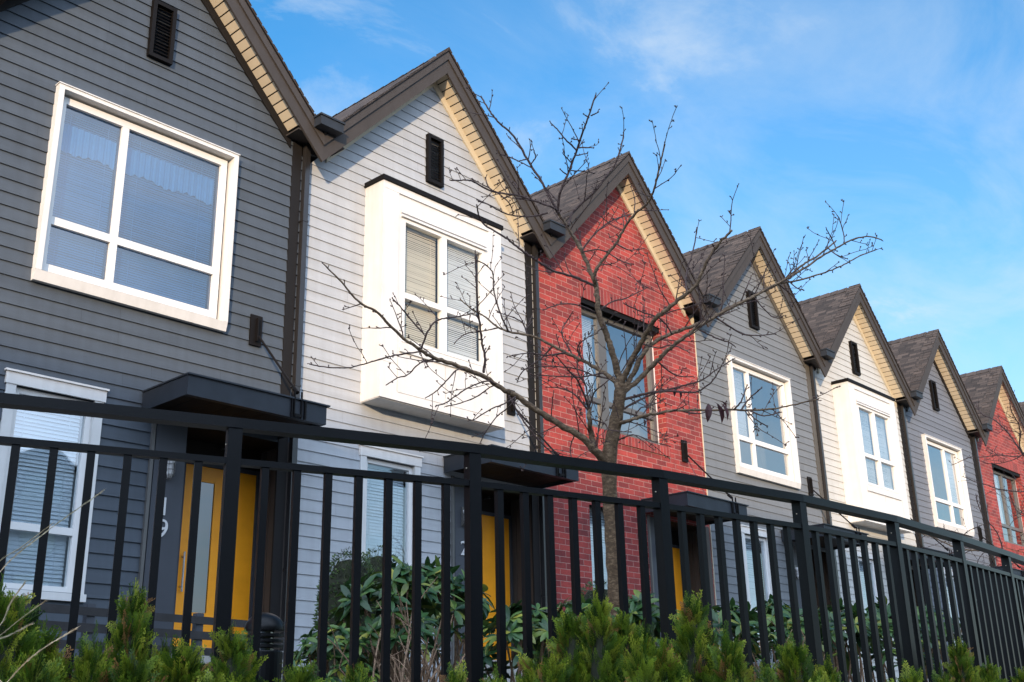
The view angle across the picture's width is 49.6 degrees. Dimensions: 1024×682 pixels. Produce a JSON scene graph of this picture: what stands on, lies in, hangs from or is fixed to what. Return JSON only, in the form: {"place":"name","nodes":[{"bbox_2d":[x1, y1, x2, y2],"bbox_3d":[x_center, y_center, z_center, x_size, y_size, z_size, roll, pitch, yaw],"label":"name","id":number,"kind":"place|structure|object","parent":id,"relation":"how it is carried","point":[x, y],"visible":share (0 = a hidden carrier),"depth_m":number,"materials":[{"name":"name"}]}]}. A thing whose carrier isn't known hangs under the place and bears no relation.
{"place":"outdoors","nodes":[
{"label":"outdoors","id":0,"kind":"place"},
{"bbox_2d":[0,489,104,681],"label":"ornamental grass","id":1,"kind":"object","parent":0,"point":[8,607],"depth_m":2.70,"materials":[{"name":"plant"}]},
{"bbox_2d":[311,546,379,681],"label":"boxwood","id":2,"kind":"object","parent":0,"point":[340,574],"visible":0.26,"depth_m":8.37,"materials":[{"name":"green plant"}]},
{"bbox_2d":[361,545,410,681],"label":"boxwood","id":3,"kind":"object","parent":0,"point":[376,560],"visible":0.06,"depth_m":9.03,"materials":[{"name":"green plant"}]},
{"bbox_2d":[249,0,1023,401],"label":"sky","id":4,"kind":"structure","parent":0,"point":[909,114],"materials":[{"name":"blue"}]},
{"bbox_3d":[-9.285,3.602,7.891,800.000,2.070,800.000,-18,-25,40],"label":"ground","id":5,"kind":"structure","parent":0,"visible":0},
{"bbox_2d":[0,573,104,681],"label":"cedar shrub","id":6,"kind":"object","parent":5,"relation":"on","point":[45,664],"visible":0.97,"depth_m":3.11,"materials":[{"name":"green plant"}]},
{"bbox_2d":[67,578,170,681],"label":"cedar shrub","id":7,"kind":"object","parent":5,"relation":"on","point":[136,632],"visible":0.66,"depth_m":3.36,"materials":[{"name":"green plant"}]},
{"bbox_2d":[18,602,284,681],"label":"slat screen","id":8,"kind":"object","parent":5,"relation":"on","point":[89,612],"visible":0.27,"depth_m":11.76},
{"bbox_2d":[0,0,330,681],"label":"townhouse","id":9,"kind":"structure","parent":5,"relation":"on","point":[155,157],"depth_m":15.23,"materials":[{"name":"grey paint"}]},
{"bbox_2d":[0,367,109,602],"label":"window","id":10,"kind":"structure","parent":9,"relation":"in","point":[27,503],"depth_m":13.51,"materials":[{"name":"white glass"}]},
{"bbox_2d":[31,81,239,332],"bbox_3d":[-5.113,-1.773,15.328,0.239,2.830,2.824,-18,-25,40],"label":"window","id":11,"kind":"structure","parent":9,"relation":"in","point":[132,213],"depth_m":15.31,"materials":[{"name":"glass"}]},
{"bbox_2d":[173,464,255,647],"bbox_3d":[-4.185,3.066,15.654,0.138,2.540,1.190,-18,-25,40],"label":"door","id":12,"kind":"structure","parent":9,"relation":"in","point":[212,478],"depth_m":15.71,"materials":[{"name":"yellow paint"}]},
{"bbox_2d":[108,611,258,681],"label":"cedar shrub","id":13,"kind":"object","parent":5,"relation":"on","point":[176,666],"visible":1,"depth_m":3.36,"materials":[{"name":"green plant"}]},
{"bbox_2d":[244,613,284,681],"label":"bollard light","id":14,"kind":"object","parent":5,"relation":"on","point":[270,668],"visible":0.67,"depth_m":7.35,"materials":[{"name":"black metal"}]},
{"bbox_2d":[222,635,374,681],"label":"cedar shrub","id":15,"kind":"object","parent":5,"relation":"on","point":[298,675],"visible":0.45,"depth_m":3.58,"materials":[{"name":"green plant"}]},
{"bbox_2d":[280,623,379,681],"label":"rhododendron","id":16,"kind":"object","parent":5,"relation":"on","point":[342,635],"visible":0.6,"depth_m":6.05,"materials":[{"name":"green plant"}]},
{"bbox_2d":[341,659,369,681],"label":"cedar shrub","id":17,"kind":"object","parent":5,"relation":"on","point":[349,671],"visible":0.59,"depth_m":3.91,"materials":[{"name":"green plant"}]},
{"bbox_2d":[327,576,464,681],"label":"bare shrub","id":18,"kind":"object","parent":5,"relation":"on","point":[426,666],"visible":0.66,"depth_m":5.88,"materials":[{"name":"plant"}]},
{"bbox_2d":[328,556,464,681],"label":"rhododendron","id":19,"kind":"object","parent":5,"relation":"on","point":[402,582],"visible":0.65,"depth_m":6.40,"materials":[{"name":"green plant"}]},
{"bbox_2d":[362,555,495,681],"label":"rhododendron","id":20,"kind":"object","parent":5,"relation":"on","point":[432,572],"visible":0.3,"depth_m":7.03,"materials":[{"name":"green plant"}]},
{"bbox_2d":[294,47,578,681],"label":"townhouse","id":21,"kind":"structure","parent":5,"relation":"on","point":[389,200],"depth_m":18.59,"materials":[{"name":"white paint"}]},
{"bbox_2d":[359,445,423,622],"bbox_3d":[-1.955,3.030,17.265,0.250,2.685,1.330,-18,-25,40],"label":"window","id":22,"kind":"structure","parent":21,"relation":"in","point":[371,526],"depth_m":17.51,"materials":[{"name":"white glass"}]},
{"bbox_2d":[482,515,510,660],"bbox_3d":[-0.460,4.336,19.496,0.050,2.540,1.190,-18,-25,40],"label":"door","id":23,"kind":"structure","parent":21,"relation":"in","point":[488,522],"depth_m":19.75,"materials":[{"name":"yellow paint"}]},
{"bbox_2d":[439,660,468,681],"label":"cedar shrub","id":24,"kind":"object","parent":5,"relation":"on","point":[453,675],"visible":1,"depth_m":3.93,"materials":[{"name":"green plant"}]},
{"bbox_2d":[479,663,506,681],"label":"cedar shrub","id":25,"kind":"object","parent":5,"relation":"on","point":[496,678],"visible":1,"depth_m":3.97,"materials":[{"name":"green plant"}]},
{"bbox_2d":[0,392,1023,681],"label":"metal fence","id":26,"kind":"object","parent":5,"relation":"on","point":[996,598],"visible":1,"depth_m":4.48,"materials":[{"name":"black metal"}]},
{"bbox_2d":[461,599,570,681],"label":"rhododendron","id":27,"kind":"object","parent":5,"relation":"on","point":[514,630],"visible":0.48,"depth_m":6.46,"materials":[{"name":"green plant"}]},
{"bbox_2d":[513,605,631,681],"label":"cedar shrub","id":28,"kind":"object","parent":5,"relation":"on","point":[562,670],"visible":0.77,"depth_m":4.12,"materials":[{"name":"green plant"}]},
{"bbox_2d":[533,594,619,662],"bbox_3d":[0.416,2.112,7.067,0.779,0.998,0.826,-4,-20,7],"label":"rhododendron","id":29,"kind":"object","parent":5,"relation":"on","point":[584,604],"visible":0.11,"depth_m":7.11,"materials":[{"name":"green plant"}]},
{"bbox_2d":[307,82,882,615],"bbox_3d":[0.927,0.391,8.779,4.826,5.381,2.010,-1,-19,0],"label":"bare tree","id":30,"kind":"object","parent":5,"relation":"on","point":[623,386],"visible":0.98,"depth_m":8.97,"materials":[{"name":"brown plant"}]},
{"bbox_2d":[571,579,632,602],"bbox_3d":[0.805,2.724,9.694,0.715,1.291,0.711,-18,-25,40],"label":"boxwood","id":31,"kind":"object","parent":5,"relation":"on","point":[588,594],"visible":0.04,"depth_m":9.77,"materials":[{"name":"green plant"}]},
{"bbox_2d":[569,585,695,681],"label":"cedar shrub","id":32,"kind":"object","parent":5,"relation":"on","point":[621,641],"visible":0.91,"depth_m":4.07,"materials":[{"name":"green plant"}]},
{"bbox_2d":[530,151,748,670],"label":"townhouse","id":33,"kind":"structure","parent":5,"relation":"on","point":[663,250],"depth_m":23.42,"materials":[{"name":"red brick"}]},
{"bbox_2d":[589,507,606,589],"bbox_3d":[1.672,4.391,21.173,0.150,2.360,0.990,-18,-25,40],"label":"window","id":34,"kind":"structure","parent":33,"relation":"in","point":[590,508],"depth_m":21.40,"materials":[{"name":"white glass"}]},
{"bbox_2d":[581,308,665,446],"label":"window","id":35,"kind":"structure","parent":33,"relation":"in","point":[599,353],"depth_m":23.72,"materials":[{"name":"glass"}]},
{"bbox_2d":[672,548,683,619],"bbox_3d":[3.283,5.600,23.323,0.050,2.540,1.190,-18,-25,40],"label":"door","id":36,"kind":"structure","parent":33,"relation":"in","point":[676,552],"depth_m":23.80,"materials":[{"name":"yellow paint"}]},
{"bbox_2d":[611,590,682,646],"bbox_3d":[0.858,2.147,7.227,0.796,1.044,0.806,-4,-20,7],"label":"rhododendron","id":37,"kind":"object","parent":5,"relation":"on","point":[635,605],"visible":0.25,"depth_m":7.25,"materials":[{"name":"green plant"}]},
{"bbox_2d":[663,590,761,681],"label":"cedar shrub","id":38,"kind":"object","parent":5,"relation":"on","point":[695,666],"visible":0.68,"depth_m":4.29,"materials":[{"name":"green plant"}]},
{"bbox_2d":[686,597,786,672],"bbox_3d":[1.480,2.306,7.675,0.874,1.035,0.824,1,-20,-7],"label":"rhododendron","id":39,"kind":"object","parent":5,"relation":"on","point":[736,622],"visible":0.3,"depth_m":7.63,"materials":[{"name":"green plant"}]},
{"bbox_2d":[716,613,833,680],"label":"bare shrub","id":40,"kind":"object","parent":5,"relation":"on","point":[771,653],"visible":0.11,"depth_m":7.50,"materials":[{"name":"plant"}]},
{"bbox_2d":[683,226,868,681],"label":"townhouse","id":41,"kind":"structure","parent":5,"relation":"on","point":[737,449],"depth_m":27.37,"materials":[{"name":"grey paint"}]},
{"bbox_2d":[741,524,772,649],"bbox_3d":[5.531,5.558,24.919,0.250,2.685,1.330,-18,-25,40],"label":"window","id":42,"kind":"structure","parent":41,"relation":"in","point":[751,594],"depth_m":25.16,"materials":[{"name":"white glass"}]},
{"bbox_2d":[726,354,800,488],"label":"window","id":43,"kind":"structure","parent":41,"relation":"in","point":[745,444],"depth_m":26.76,"materials":[{"name":"white paint"}]},
{"bbox_2d":[733,594,835,679],"bbox_3d":[2.061,2.504,8.434,0.890,1.131,0.900,-4,-20,7],"label":"rhododendron","id":44,"kind":"object","parent":5,"relation":"on","point":[770,613],"visible":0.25,"depth_m":8.36,"materials":[{"name":"green plant"}]},
{"bbox_2d":[753,631,829,681],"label":"cedar shrub","id":45,"kind":"object","parent":5,"relation":"on","point":[793,660],"visible":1,"depth_m":4.78,"materials":[{"name":"green plant"}]},
{"bbox_2d":[805,652,843,681],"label":"cedar shrub","id":46,"kind":"object","parent":5,"relation":"on","point":[831,675],"visible":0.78,"depth_m":5.09,"materials":[{"name":"green plant"}]},
{"bbox_2d":[774,597,893,681],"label":"rhododendron","id":47,"kind":"object","parent":5,"relation":"on","point":[845,635],"visible":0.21,"depth_m":8.98,"materials":[{"name":"green plant"}]},
{"bbox_2d":[799,283,953,681],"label":"townhouse","id":48,"kind":"structure","parent":5,"relation":"on","point":[867,451],"depth_m":30.54,"materials":[{"name":"white paint"}]},
{"bbox_2d":[857,549,884,654],"bbox_3d":[9.273,6.821,28.746,0.250,2.685,1.330,-18,-25,40],"label":"window","id":49,"kind":"structure","parent":48,"relation":"in","point":[865,604],"depth_m":29.09,"materials":[{"name":"glass"}]},
{"bbox_2d":[834,596,940,681],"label":"rhododendron","id":50,"kind":"object","parent":5,"relation":"on","point":[880,631],"visible":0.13,"depth_m":9.69,"materials":[{"name":"green plant"}]},
{"bbox_2d":[886,658,922,681],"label":"cedar shrub","id":51,"kind":"object","parent":5,"relation":"on","point":[914,676],"visible":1,"depth_m":5.18,"materials":[{"name":"green plant"}]},
{"bbox_2d":[892,606,962,681],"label":"rhododendron","id":52,"kind":"object","parent":5,"relation":"on","point":[937,635],"visible":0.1,"depth_m":10.72,"materials":[{"name":"green plant"}]},
{"bbox_2d":[888,329,1023,669],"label":"townhouse","id":53,"kind":"structure","parent":5,"relation":"on","point":[943,429],"depth_m":35.35,"materials":[{"name":"grey paint"}]},
{"bbox_2d":[921,434,974,536],"bbox_3d":[13.470,4.517,34.371,0.299,2.830,2.824,-18,-25,40],"label":"window","id":54,"kind":"structure","parent":53,"relation":"in","point":[946,449],"depth_m":34.81,"materials":[{"name":"white paint"}]},
{"bbox_2d":[943,568,962,644],"bbox_3d":[13.016,8.085,32.573,0.250,2.685,1.330,-18,-25,40],"label":"window","id":55,"kind":"structure","parent":53,"relation":"in","point":[943,568],"depth_m":32.92,"materials":[{"name":"glass"}]},
{"bbox_2d":[931,636,996,681],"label":"cedar shrub","id":56,"kind":"object","parent":5,"relation":"on","point":[964,670],"visible":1,"depth_m":5.83,"materials":[{"name":"green plant"}]},
{"bbox_2d":[919,390,1023,575],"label":"bare tree","id":57,"kind":"object","parent":5,"relation":"on","point":[1004,489],"visible":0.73,"depth_m":18.08,"materials":[{"name":"brown plant"}]},
{"bbox_2d":[975,657,1006,681],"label":"cedar shrub","id":58,"kind":"object","parent":5,"relation":"on","point":[991,674],"visible":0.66,"depth_m":6.05,"materials":[{"name":"green plant"}]},
{"bbox_2d":[960,365,1023,569],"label":"townhouse","id":59,"kind":"structure","parent":5,"relation":"on","point":[991,389],"depth_m":38.91,"materials":[{"name":"red brick"}]},
{"bbox_2d":[992,469,1023,546],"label":"window","id":60,"kind":"structure","parent":59,"relation":"in","point":[1016,528],"depth_m":38.71,"materials":[{"name":"grey glass"}]},
{"bbox_2d":[1002,667,1023,681],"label":"cedar shrub","id":61,"kind":"object","parent":5,"relation":"on","point":[1020,677],"visible":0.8,"depth_m":6.65,"materials":[{"name":"green plant"}]},
{"bbox_2d":[1019,401,1023,412],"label":"townhouse","id":62,"kind":"structure","parent":5,"relation":"on","point":[1021,405],"depth_m":44.10,"materials":[{"name":"white paint"}]}
]}

